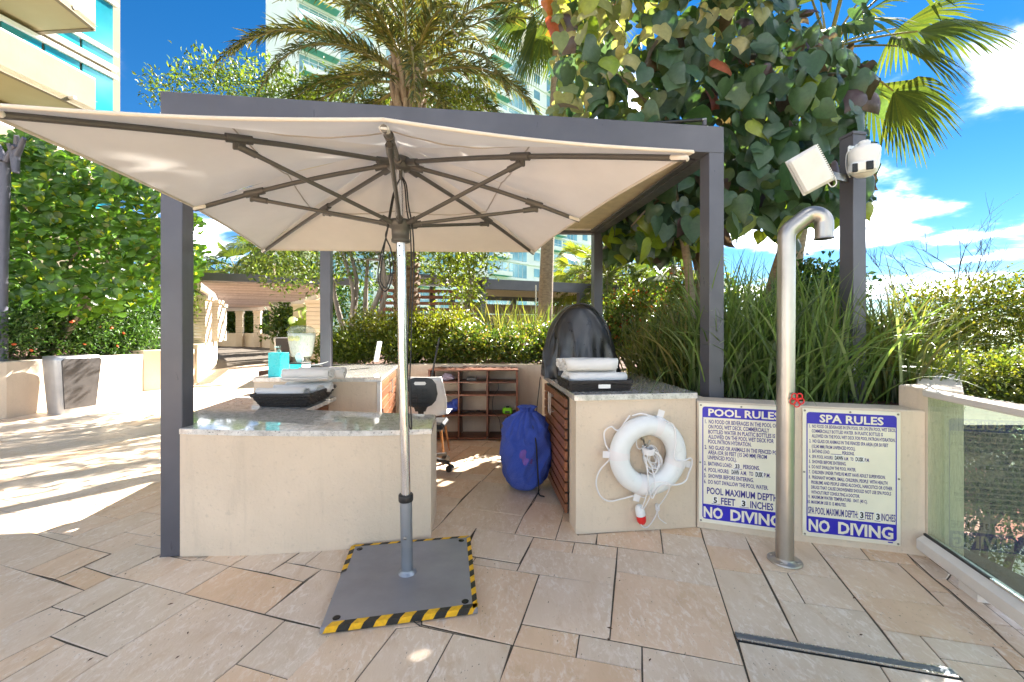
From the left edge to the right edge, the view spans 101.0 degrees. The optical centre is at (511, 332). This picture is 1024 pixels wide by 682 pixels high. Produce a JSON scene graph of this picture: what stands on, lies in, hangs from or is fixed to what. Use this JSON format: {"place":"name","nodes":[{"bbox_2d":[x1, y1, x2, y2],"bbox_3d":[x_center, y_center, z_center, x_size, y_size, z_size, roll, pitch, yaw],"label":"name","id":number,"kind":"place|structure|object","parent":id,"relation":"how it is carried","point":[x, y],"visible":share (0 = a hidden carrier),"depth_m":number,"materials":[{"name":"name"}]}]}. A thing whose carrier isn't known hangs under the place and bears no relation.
{"place":"outdoors","nodes":[
{"label":"outdoors","id":0,"kind":"place"},
{"bbox_2d":[9,347,155,360],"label":"soil","id":1,"kind":"structure","parent":0,"point":[33,357],"depth_m":8.88,"materials":[{"name":"brown soil"}]},
{"bbox_2d":[0,135,26,360],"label":"lamp post","id":2,"kind":"object","parent":1,"relation":"on","point":[10,160],"visible":0.95,"depth_m":6.56,"materials":[{"name":"grey metal"}]},
{"bbox_2d":[0,264,160,360],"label":"flowering hedge","id":3,"kind":"object","parent":1,"relation":"on","point":[25,334],"visible":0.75,"depth_m":7.84,"materials":[{"name":"green plant"}]},
{"bbox_2d":[0,128,211,354],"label":"tree","id":4,"kind":"object","parent":1,"relation":"on","point":[70,196],"visible":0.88,"depth_m":6.98,"materials":[{"name":"green plant"}]},
{"bbox_2d":[268,346,288,376],"bbox_3d":[-2.155,0.260,3.900,0.136,0.278,0.104,0,0,14],"label":"soap box","id":5,"kind":"object","parent":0,"point":[278,362],"visible":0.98,"depth_m":3.85,"materials":[{"name":"paint"}]},
{"bbox_2d":[470,296,542,362],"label":"fountain grass","id":6,"kind":"object","parent":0,"point":[500,323],"depth_m":7.33,"materials":[{"name":"green plant"}]},
{"bbox_2d":[0,340,1023,681],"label":"deck","id":7,"kind":"structure","parent":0,"point":[80,528],"depth_m":2.07,"materials":[{"name":"tile"}]},
{"bbox_2d":[0,354,142,419],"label":"planter wall","id":8,"kind":"structure","parent":7,"relation":"on","point":[22,390],"depth_m":6.76,"materials":[{"name":"beige paint"}]},
{"bbox_2d":[42,355,101,414],"bbox_3d":[-7.147,0.832,6.859,0.480,0.936,0.611,0,0,14],"label":"litter bin","id":9,"kind":"object","parent":7,"relation":"on","point":[71,383],"visible":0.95,"depth_m":6.67,"materials":[{"name":"silver metal"}]},
{"bbox_2d":[61,357,101,408],"bbox_3d":[-6.944,0.805,6.809,0.060,0.790,0.513,0,0,14],"label":"door","id":10,"kind":"structure","parent":9,"relation":"in","point":[80,376],"depth_m":6.79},
{"bbox_2d":[133,350,160,390],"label":"return wall","id":11,"kind":"structure","parent":7,"relation":"on","point":[151,369],"depth_m":8.81,"materials":[{"name":"beige paint"}]},
{"bbox_2d":[159,342,216,382],"bbox_3d":[-9.311,0.740,12.260,0.965,0.920,6.397,0,0,-31],"label":"walkway planter","id":12,"kind":"object","parent":7,"relation":"on","point":[205,358],"visible":0.31,"depth_m":10.85,"materials":[{"name":"paint"}]},
{"bbox_2d":[145,239,208,349],"bbox_3d":[-8.326,-1.060,10.366,1.511,3.129,1.657,0,0,-37],"label":"green shrub","id":13,"kind":"object","parent":12,"relation":"on","point":[197,305],"visible":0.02,"depth_m":10.56,"materials":[{"name":"green plant"}]},
{"bbox_2d":[194,295,213,342],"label":"stone column","id":14,"kind":"structure","parent":7,"relation":"on","point":[203,330],"depth_m":11.05,"materials":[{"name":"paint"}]},
{"bbox_2d":[212,300,224,341],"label":"stone column","id":15,"kind":"structure","parent":7,"relation":"on","point":[217,315],"depth_m":12.86,"materials":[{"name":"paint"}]},
{"bbox_2d":[201,240,260,273],"bbox_3d":[-17.103,-2.780,26.131,5.083,6.159,4.590,0,0,0],"label":"fan palm","id":16,"kind":"object","parent":7,"relation":"on","point":[225,253],"visible":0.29,"depth_m":25.11,"materials":[{"name":"green plant"}]},
{"bbox_2d":[235,311,244,346],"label":"stone column","id":17,"kind":"structure","parent":7,"relation":"on","point":[239,322],"depth_m":21.86,"materials":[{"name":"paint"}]},
{"bbox_2d":[221,333,269,347],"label":"wall","id":18,"kind":"structure","parent":7,"relation":"on","point":[247,339],"depth_m":22.04,"materials":[{"name":"paint"}]},
{"bbox_2d":[226,310,266,332],"bbox_3d":[-14.599,-0.506,23.371,2.439,2.886,2.007,0,0,33],"label":"garden plant","id":19,"kind":"object","parent":7,"relation":"on","point":[249,316],"visible":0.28,"depth_m":22.96,"materials":[{"name":"green plant"}]},
{"bbox_2d":[253,311,262,346],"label":"stone column","id":20,"kind":"structure","parent":7,"relation":"on","point":[257,322],"depth_m":21.36,"materials":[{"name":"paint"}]},
{"bbox_2d":[216,230,318,330],"bbox_3d":[-13.515,-3.418,23.852,5.073,7.436,5.036,0,0,0],"label":"tree","id":21,"kind":"object","parent":7,"relation":"on","point":[240,262],"visible":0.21,"depth_m":23.02,"materials":[{"name":"green plant"}]},
{"bbox_2d":[269,308,278,349],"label":"stone column","id":22,"kind":"structure","parent":7,"relation":"on","point":[271,343],"depth_m":19.31,"materials":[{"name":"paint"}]},
{"bbox_2d":[195,272,353,310],"bbox_3d":[-10.246,-1.343,17.293,5.018,0.395,14.904,0,0,-29],"label":"timber canopy","id":23,"kind":"object","parent":22,"relation":"on","point":[238,292],"visible":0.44,"depth_m":13.21,"materials":[{"name":"brown wood"}]},
{"bbox_2d":[274,337,290,361],"bbox_3d":[-7.861,0.573,14.497,0.550,0.843,0.433,0,0,-30],"label":"litter bin","id":24,"kind":"object","parent":7,"relation":"on","point":[282,343],"visible":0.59,"depth_m":14.30,"materials":[{"name":"beige metal"}]},
{"bbox_2d":[179,394,436,556],"bbox_3d":[-1.425,0.920,3.102,1.840,0.760,1.311,0,0,0],"label":"front counter","id":25,"kind":"object","parent":7,"relation":"on","point":[256,478],"visible":0.88,"depth_m":2.51,"materials":[{"name":"beige paint"}]},
{"bbox_2d":[250,384,336,406],"bbox_3d":[-1.745,0.507,3.425,0.488,0.106,0.579,0,0,0],"label":"wicker tray","id":26,"kind":"object","parent":25,"relation":"on","point":[279,400],"visible":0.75,"depth_m":3.17,"materials":[{"name":"black wicker"}]},
{"bbox_2d":[255,387,309,397],"bbox_3d":[-1.775,0.471,3.270,0.381,0.093,0.132,0,0,0],"label":"rolled towel","id":27,"kind":"object","parent":26,"relation":"in","point":[296,390],"visible":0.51,"depth_m":3.23,"materials":[{"name":"white fabric"}]},
{"bbox_2d":[273,384,323,392],"bbox_3d":[-1.725,0.466,3.400,0.381,0.105,0.120,0,0,0],"label":"rolled towel","id":28,"kind":"object","parent":26,"relation":"in","point":[314,387],"visible":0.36,"depth_m":3.37,"materials":[{"name":"white fabric"}]},
{"bbox_2d":[279,368,334,381],"bbox_3d":[-1.668,0.344,3.437,0.411,0.107,0.136,0,0,0],"label":"rolled towel","id":29,"kind":"object","parent":28,"relation":"on","point":[312,374],"visible":1,"depth_m":3.40,"materials":[{"name":"white fabric"}]},
{"bbox_2d":[304,300,319,361],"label":"stone column","id":30,"kind":"structure","parent":7,"relation":"on","point":[313,314],"depth_m":14.38,"materials":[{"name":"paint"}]},
{"bbox_2d":[253,365,397,412],"bbox_3d":[-1.868,0.850,4.520,1.403,0.900,1.520,0,0,0],"label":"back counter","id":31,"kind":"object","parent":7,"relation":"on","point":[365,388],"visible":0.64,"depth_m":3.77,"materials":[{"name":"beige paint"}]},
{"bbox_2d":[283,333,314,356],"bbox_3d":[-2.424,0.157,4.860,0.309,0.485,0.300,0,0,0],"label":"water dispenser","id":32,"kind":"object","parent":31,"relation":"on","point":[303,343],"visible":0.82,"depth_m":4.76,"materials":[{"name":"clear glass"}]},
{"bbox_2d":[381,376,392,412],"bbox_3d":[-1.265,0.848,4.172,0.142,0.775,0.696,0,0,0],"label":"door","id":33,"kind":"structure","parent":31,"relation":"in","point":[385,391],"depth_m":4.20,"materials":[{"name":"brown wood"}]},
{"bbox_2d":[388,370,395,412],"bbox_3d":[-1.370,0.848,4.872,0.172,0.775,0.696,0,0,0],"label":"door","id":34,"kind":"structure","parent":31,"relation":"in","point":[392,401],"depth_m":4.88,"materials":[{"name":"brown wood"}]},
{"bbox_2d":[0,103,693,633],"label":"market umbrella","id":35,"kind":"object","parent":7,"relation":"on","point":[372,187],"visible":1,"depth_m":2.05,"materials":[{"name":"fabric"}]},
{"bbox_2d":[409,377,451,452],"bbox_3d":[-0.880,0.871,4.451,0.430,0.857,0.501,0,0,0],"label":"shell chair","id":36,"kind":"object","parent":7,"relation":"on","point":[438,407],"visible":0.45,"depth_m":4.29,"materials":[{"name":"white plastic"}]},
{"bbox_2d":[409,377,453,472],"bbox_3d":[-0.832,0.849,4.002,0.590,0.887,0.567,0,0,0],"label":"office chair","id":37,"kind":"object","parent":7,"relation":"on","point":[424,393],"visible":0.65,"depth_m":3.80,"materials":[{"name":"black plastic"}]},
{"bbox_2d":[160,91,723,556],"bbox_3d":[-0.443,-0.126,4.005,3.612,2.852,2.632,0,0,-8],"label":"shade pergola","id":38,"kind":"object","parent":7,"relation":"on","point":[702,141],"visible":0.45,"depth_m":2.78,"materials":[{"name":"grey metal"}]},
{"bbox_2d":[289,364,642,431],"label":"planter wall","id":39,"kind":"structure","parent":7,"relation":"on","point":[529,375],"depth_m":5.47,"materials":[{"name":"beige paint"}]},
{"bbox_2d":[428,367,517,438],"bbox_3d":[-0.469,0.872,5.266,1.094,0.856,0.348,0,0,0],"label":"shelf unit","id":40,"kind":"object","parent":7,"relation":"on","point":[460,393],"visible":0.77,"depth_m":5.18,"materials":[{"name":"brown wood"}]},
{"bbox_2d":[376,272,626,341],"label":"dark pavilion","id":41,"kind":"structure","parent":7,"relation":"on","point":[503,290],"depth_m":14.91,"materials":[{"name":"brown metal"}]},
{"bbox_2d":[499,404,551,496],"bbox_3d":[0.117,0.953,3.523,0.444,0.694,0.400,0,0,0],"label":"laundry bag","id":42,"kind":"object","parent":7,"relation":"on","point":[525,452],"visible":1,"depth_m":3.38,"materials":[{"name":"blue fabric"}]},
{"bbox_2d":[259,355,895,404],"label":"planter soil","id":43,"kind":"structure","parent":7,"relation":"on","point":[263,372],"depth_m":6.86,"materials":[{"name":"brown soil"}]},
{"bbox_2d":[132,40,427,358],"bbox_3d":[-4.667,-2.774,8.848,6.189,6.598,2.651,0,0,0],"label":"multi stem tree","id":44,"kind":"object","parent":43,"relation":"on","point":[303,268],"visible":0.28,"depth_m":8.56,"materials":[{"name":"green plant"}]},
{"bbox_2d":[209,0,546,314],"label":"date palm","id":45,"kind":"object","parent":43,"relation":"on","point":[408,64],"visible":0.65,"depth_m":8.08,"materials":[{"name":"green plant"}]},
{"bbox_2d":[294,302,485,363],"bbox_3d":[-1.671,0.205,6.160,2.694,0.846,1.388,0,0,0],"label":"golden hedge","id":46,"kind":"object","parent":43,"relation":"on","point":[348,348],"visible":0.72,"depth_m":5.86,"materials":[{"name":"green plant"}]},
{"bbox_2d":[406,65,509,314],"bbox_3d":[-0.991,-2.201,7.772,1.920,5.412,1.804,0,0,0],"label":"young tree","id":47,"kind":"object","parent":43,"relation":"on","point":[458,262],"visible":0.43,"depth_m":7.58,"materials":[{"name":"green plant"}]},
{"bbox_2d":[439,312,553,363],"bbox_3d":[0.135,0.149,6.020,2.406,0.942,1.393,0,0,0],"label":"ixora hedge","id":48,"kind":"object","parent":43,"relation":"on","point":[509,346],"visible":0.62,"depth_m":5.83,"materials":[{"name":"green plant"}]},
{"bbox_2d":[486,0,636,325],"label":"fan palm","id":49,"kind":"object","parent":43,"relation":"on","point":[532,40],"visible":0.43,"depth_m":9.31,"materials":[{"name":"green plant"}]},
{"bbox_2d":[603,293,684,367],"bbox_3d":[1.597,-0.005,5.630,1.625,1.089,1.484,0,0,0],"label":"copper shrub","id":50,"kind":"object","parent":43,"relation":"on","point":[615,320],"visible":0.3,"depth_m":5.54,"materials":[{"name":"green plant"}]},
{"bbox_2d":[603,259,696,353],"bbox_3d":[1.966,-0.221,5.979,1.727,1.456,1.417,0,0,34],"label":"copper shrub","id":51,"kind":"object","parent":43,"relation":"on","point":[634,291],"visible":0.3,"depth_m":5.72,"materials":[{"name":"green plant"}]},
{"bbox_2d":[608,294,699,380],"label":"fountain grass","id":52,"kind":"object","parent":43,"relation":"on","point":[631,359],"depth_m":4.19,"materials":[{"name":"green plant"}]},
{"bbox_2d":[610,283,749,389],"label":"fountain grass","id":53,"kind":"object","parent":43,"relation":"on","point":[670,378],"depth_m":3.65,"materials":[{"name":"green plant"}]},
{"bbox_2d":[541,0,887,325],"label":"heart leaf tree","id":54,"kind":"object","parent":43,"relation":"on","point":[675,59],"visible":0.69,"depth_m":4.06,"materials":[{"name":"green plant"}]},
{"bbox_2d":[612,238,878,403],"bbox_3d":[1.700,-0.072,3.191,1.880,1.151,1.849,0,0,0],"label":"fountain grass","id":55,"kind":"object","parent":43,"relation":"on","point":[694,377],"depth_m":3.16,"materials":[{"name":"green plant"}]},
{"bbox_2d":[668,252,953,406],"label":"fountain grass","id":56,"kind":"object","parent":43,"relation":"on","point":[769,388],"depth_m":3.06,"materials":[{"name":"green plant"}]},
{"bbox_2d":[735,259,914,368],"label":"fountain grass","id":57,"kind":"object","parent":43,"relation":"on","point":[815,301],"depth_m":3.27,"materials":[{"name":"green plant"}]},
{"bbox_2d":[839,131,866,401],"bbox_3d":[2.500,-0.477,3.100,0.118,1.954,0.118,0,0,-9],"label":"camera post","id":58,"kind":"object","parent":43,"relation":"on","point":[852,223],"visible":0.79,"depth_m":3.05,"materials":[{"name":"grey metal"}]},
{"bbox_2d":[785,144,849,195],"bbox_3d":[2.201,-1.152,2.966,0.519,0.360,0.160,0,0,-10],"label":"antenna box","id":59,"kind":"object","parent":58,"relation":"attached to","point":[810,170],"visible":0.98,"depth_m":2.92,"materials":[{"name":"white plastic"}]},
{"bbox_2d":[848,139,881,178],"bbox_3d":[2.415,-1.202,2.895,0.179,0.274,0.343,0,0,35],"label":"security camera","id":60,"kind":"object","parent":58,"relation":"attached to","point":[864,157],"visible":1,"depth_m":2.83,"materials":[{"name":"white plastic"}]},
{"bbox_2d":[724,248,985,404],"bbox_3d":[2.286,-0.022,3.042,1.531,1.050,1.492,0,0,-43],"label":"fountain grass","id":61,"kind":"object","parent":43,"relation":"on","point":[827,374],"depth_m":2.87,"materials":[{"name":"green plant"}]},
{"bbox_2d":[825,263,1023,404],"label":"fountain grass","id":62,"kind":"object","parent":43,"relation":"on","point":[880,386],"depth_m":2.95,"materials":[{"name":"green plant"}]},
{"bbox_2d":[553,240,605,308],"bbox_3d":[3.092,-1.793,18.926,3.303,4.586,3.354,0,0,0],"label":"fan palm","id":63,"kind":"object","parent":7,"relation":"on","point":[563,263],"visible":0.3,"depth_m":18.75,"materials":[{"name":"green plant"}]},
{"bbox_2d":[555,243,651,320],"bbox_3d":[3.538,-1.573,16.052,4.028,4.162,4.082,0,0,0],"label":"coconut palm","id":64,"kind":"object","parent":7,"relation":"on","point":[609,275],"visible":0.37,"depth_m":15.48,"materials":[{"name":"green plant"}]},
{"bbox_2d":[541,373,696,533],"bbox_3d":[0.760,0.850,3.460,0.951,0.900,1.500,0,0,0],"label":"towel counter","id":65,"kind":"object","parent":7,"relation":"on","point":[580,422],"visible":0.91,"depth_m":2.78,"materials":[{"name":"beige paint"}]},
{"bbox_2d":[545,383,555,486],"bbox_3d":[0.321,0.850,3.600,0.063,0.790,0.456,0,0,0],"label":"door","id":66,"kind":"structure","parent":65,"relation":"in","point":[549,389],"depth_m":3.50,"materials":[{"name":"brown wood"}]},
{"bbox_2d":[550,390,567,512],"bbox_3d":[0.340,0.850,3.136,0.061,0.790,0.456,0,0,-4],"label":"door","id":67,"kind":"structure","parent":65,"relation":"in","point":[560,412],"depth_m":3.07,"materials":[{"name":"brown wood"}]},
{"bbox_2d":[541,303,620,377],"bbox_3d":[0.627,0.066,3.822,0.733,0.657,0.540,0,0,0],"label":"covered appliance","id":68,"kind":"object","parent":65,"relation":"on","point":[578,330],"visible":0.82,"depth_m":3.66,"materials":[{"name":"black fabric"}]},
{"bbox_2d":[557,375,632,391],"bbox_3d":[0.585,0.360,3.045,0.463,0.076,0.383,0,0,-7],"label":"wicker tray","id":69,"kind":"object","parent":65,"relation":"on","point":[601,385],"visible":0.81,"depth_m":2.87,"materials":[{"name":"black wicker"}]},
{"bbox_2d":[567,372,626,380],"bbox_3d":[0.599,0.329,2.990,0.420,0.097,0.103,0,0,-7],"label":"rolled towel","id":70,"kind":"object","parent":69,"relation":"in","point":[584,376],"visible":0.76,"depth_m":2.95,"materials":[{"name":"white fabric"}]},
{"bbox_2d":[562,358,617,370],"bbox_3d":[0.565,0.230,3.044,0.405,0.092,0.106,0,0,-7],"label":"rolled towel","id":71,"kind":"object","parent":70,"relation":"on","point":[597,364],"visible":1,"depth_m":3.01,"materials":[{"name":"white fabric"}]},
{"bbox_2d":[595,409,692,501],"bbox_3d":[0.855,0.793,2.703,0.631,0.602,0.130,0,0,-7],"label":"life ring","id":72,"kind":"object","parent":65,"relation":"hanging from","point":[628,434],"visible":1,"depth_m":2.67,"materials":[{"name":"white plastic"}]},
{"bbox_2d":[635,436,669,527],"bbox_3d":[0.903,0.951,2.700,0.218,0.615,0.150,0,0,0],"label":"throwing line","id":73,"kind":"object","parent":72,"relation":"hanging from","point":[648,450],"visible":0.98,"depth_m":2.70,"materials":[{"name":"fabric"}]},
{"bbox_2d":[622,253,730,299],"bbox_3d":[5.294,-1.609,14.034,3.607,4.219,3.625,0,0,0],"label":"fan palm","id":74,"kind":"object","parent":7,"relation":"on","point":[642,270],"visible":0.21,"depth_m":13.63,"materials":[{"name":"green plant"}]},
{"bbox_2d":[537,264,867,311],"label":"background trees","id":75,"kind":"object","parent":7,"relation":"on","point":[663,270],"visible":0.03,"depth_m":23.29,"materials":[{"name":"green plant"}]},
{"bbox_2d":[767,206,834,568],"bbox_3d":[1.621,0.294,2.372,0.328,2.008,0.176,0,0,26],"label":"outdoor shower","id":76,"kind":"object","parent":7,"relation":"on","point":[821,219],"visible":1,"depth_m":2.37,"materials":[{"name":"metal"}]},
{"bbox_2d":[696,395,924,555],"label":"sign wall","id":77,"kind":"structure","parent":7,"relation":"on","point":[912,475],"depth_m":2.51,"materials":[{"name":"beige paint"}]},
{"bbox_2d":[699,403,775,531],"bbox_3d":[1.477,0.859,2.721,0.502,0.788,0.008,0,0,19],"label":"pool rules sign","id":78,"kind":"object","parent":77,"relation":"attached to","point":[737,465],"visible":0.95,"depth_m":2.73,"materials":[{"name":"white plastic"}]},
{"bbox_2d":[802,408,900,545],"bbox_3d":[2.042,0.861,2.550,0.502,0.788,0.008,0,0,16],"label":"spa rules sign","id":79,"kind":"object","parent":77,"relation":"attached to","point":[851,475],"visible":1,"depth_m":2.55,"materials":[{"name":"white plastic"}]},
{"bbox_2d":[762,250,881,324],"bbox_3d":[3.605,0.139,5.061,1.436,2.329,1.071,0,0,0],"label":"dark shrub","id":80,"kind":"object","parent":7,"relation":"on","point":[836,271],"visible":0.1,"depth_m":4.96,"materials":[{"name":"green plant"}]},
{"bbox_2d":[735,631,962,680],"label":"floor drain","id":81,"kind":"object","parent":7,"relation":"on","point":[863,658],"visible":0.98,"depth_m":1.69,"materials":[{"name":"grey metal"}]},
{"bbox_2d":[695,0,1023,267],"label":"fan palm","id":82,"kind":"object","parent":7,"relation":"on","point":[909,102],"visible":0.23,"depth_m":6.24,"materials":[{"name":"green plant"}]},
{"bbox_2d":[899,373,963,558],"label":"end wall","id":83,"kind":"structure","parent":7,"relation":"on","point":[944,472],"depth_m":2.38,"materials":[{"name":"beige paint"}]},
{"bbox_2d":[916,389,1023,627],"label":"glass balustrade","id":84,"kind":"object","parent":7,"relation":"on","point":[977,583],"visible":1,"depth_m":2.05,"materials":[{"name":"silver glass"}]},
{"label":"right low wall","id":85,"kind":"object","parent":7,"relation":"on","visible":0},
{"bbox_2d":[285,304,319,332],"bbox_3d":[-7.436,-0.285,15.465,1.526,1.550,1.597,0,0,0],"label":"leaf plant","id":86,"kind":"object","parent":85,"relation":"on","point":[298,325],"visible":0.34,"depth_m":15.07,"materials":[{"name":"green plant"}]},
{"bbox_2d":[492,297,557,360],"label":"fountain grass","id":87,"kind":"object","parent":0,"point":[537,318],"depth_m":7.64,"materials":[{"name":"green plant"}]},
{"bbox_2d":[120,0,1023,335],"label":"sky","id":88,"kind":"structure","parent":0,"point":[944,197],"materials":[{"name":"blue"}]},
{"bbox_2d":[156,336,1023,454],"bbox_3d":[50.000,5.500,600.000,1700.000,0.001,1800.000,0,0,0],"label":"ground","id":89,"kind":"structure","parent":0,"point":[989,378],"depth_m":120.61,"materials":[{"name":"green plant"}]},
{"bbox_2d":[0,0,240,348],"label":"residence","id":90,"kind":"structure","parent":89,"relation":"on","point":[61,53],"depth_m":13.11,"materials":[{"name":"beige concrete"}]},
{"bbox_2d":[0,21,41,49],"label":"window","id":91,"kind":"structure","parent":90,"relation":"in","point":[16,32],"depth_m":13.21,"materials":[{"name":"teal glass"}]},
{"bbox_2d":[44,44,79,69],"bbox_3d":[-15.161,-8.550,14.237,0.060,1.750,0.940,0,0,12],"label":"window","id":92,"kind":"structure","parent":90,"relation":"in","point":[67,59],"depth_m":14.22,"materials":[{"name":"blue glass"}]},
{"bbox_2d":[81,63,112,110],"bbox_3d":[-14.952,-8.550,15.235,0.060,1.750,0.940,0,0,12],"label":"window","id":93,"kind":"structure","parent":90,"relation":"in","point":[104,84],"depth_m":15.36,"materials":[{"name":"blue glass"}]},
{"bbox_2d":[81,0,112,50],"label":"window","id":94,"kind":"structure","parent":90,"relation":"in","point":[103,34],"depth_m":15.39,"materials":[{"name":"blue glass"}]},
{"bbox_2d":[81,39,112,64],"bbox_3d":[-14.951,-10.060,15.235,0.060,0.440,0.940,0,0,12],"label":"window","id":95,"kind":"structure","parent":90,"relation":"in","point":[85,45],"depth_m":15.18,"materials":[{"name":"blue glass"}]},
{"bbox_2d":[266,0,590,336],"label":"white tower","id":96,"kind":"structure","parent":89,"relation":"on","point":[523,266],"depth_m":63.50,"materials":[{"name":"clear glass"}]},
{"bbox_2d":[299,54,335,73],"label":"window","id":97,"kind":"structure","parent":96,"relation":"in","point":[301,57],"depth_m":50.93,"materials":[{"name":"glass"}]},
{"bbox_2d":[509,263,526,278],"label":"window","id":98,"kind":"structure","parent":96,"relation":"in","point":[519,271],"depth_m":74.99,"materials":[{"name":"blue glass"}]},
{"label":"path","id":99,"kind":"structure","parent":0,"visible":0},
{"bbox_2d":[255,302,292,343],"bbox_3d":[-9.822,-0.564,18.448,2.671,3.087,1.871,0,0,-21],"label":"garden plant","id":100,"kind":"object","parent":99,"relation":"on","point":[279,324],"visible":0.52,"depth_m":18.15,"materials":[{"name":"green plant"}]},
{"bbox_2d":[194,252,393,328],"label":"background trees","id":101,"kind":"object","parent":99,"relation":"on","point":[341,294],"visible":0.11,"depth_m":29.57,"materials":[{"name":"green plant"}]},
{"label":"lower pavement","id":102,"kind":"structure","parent":0,"visible":0},
{"bbox_2d":[866,192,1021,357],"bbox_3d":[15.288,-0.094,15.240,5.147,9.301,3.436,0,0,18],"label":"bare tree","id":103,"kind":"object","parent":102,"relation":"on","point":[961,259],"visible":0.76,"depth_m":15.06,"materials":[{"name":"brown plant"}]},
{"bbox_2d":[874,263,1023,362],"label":"garden tree","id":104,"kind":"object","parent":102,"relation":"on","point":[1016,314],"visible":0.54,"depth_m":13.47,"materials":[{"name":"green plant"}]},
{"bbox_2d":[918,343,1023,437],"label":"garden tree","id":105,"kind":"object","parent":102,"relation":"on","point":[998,390],"visible":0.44,"depth_m":8.51,"materials":[{"name":"green plant"}]},
{"bbox_2d":[964,407,1023,554],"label":"garden tree","id":106,"kind":"object","parent":102,"relation":"on","point":[999,482],"visible":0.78,"depth_m":6.42,"materials":[{"name":"green plant"}]},
{"bbox_2d":[964,425,1023,575],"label":"garden tree","id":107,"kind":"object","parent":102,"relation":"on","point":[1012,555],"visible":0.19,"depth_m":7.42,"materials":[{"name":"green plant"}]},
{"bbox_2d":[964,467,1023,574],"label":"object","id":108,"kind":"structure","parent":102,"relation":"on","point":[1019,561],"depth_m":8.10,"materials":[{"name":"green plant"}]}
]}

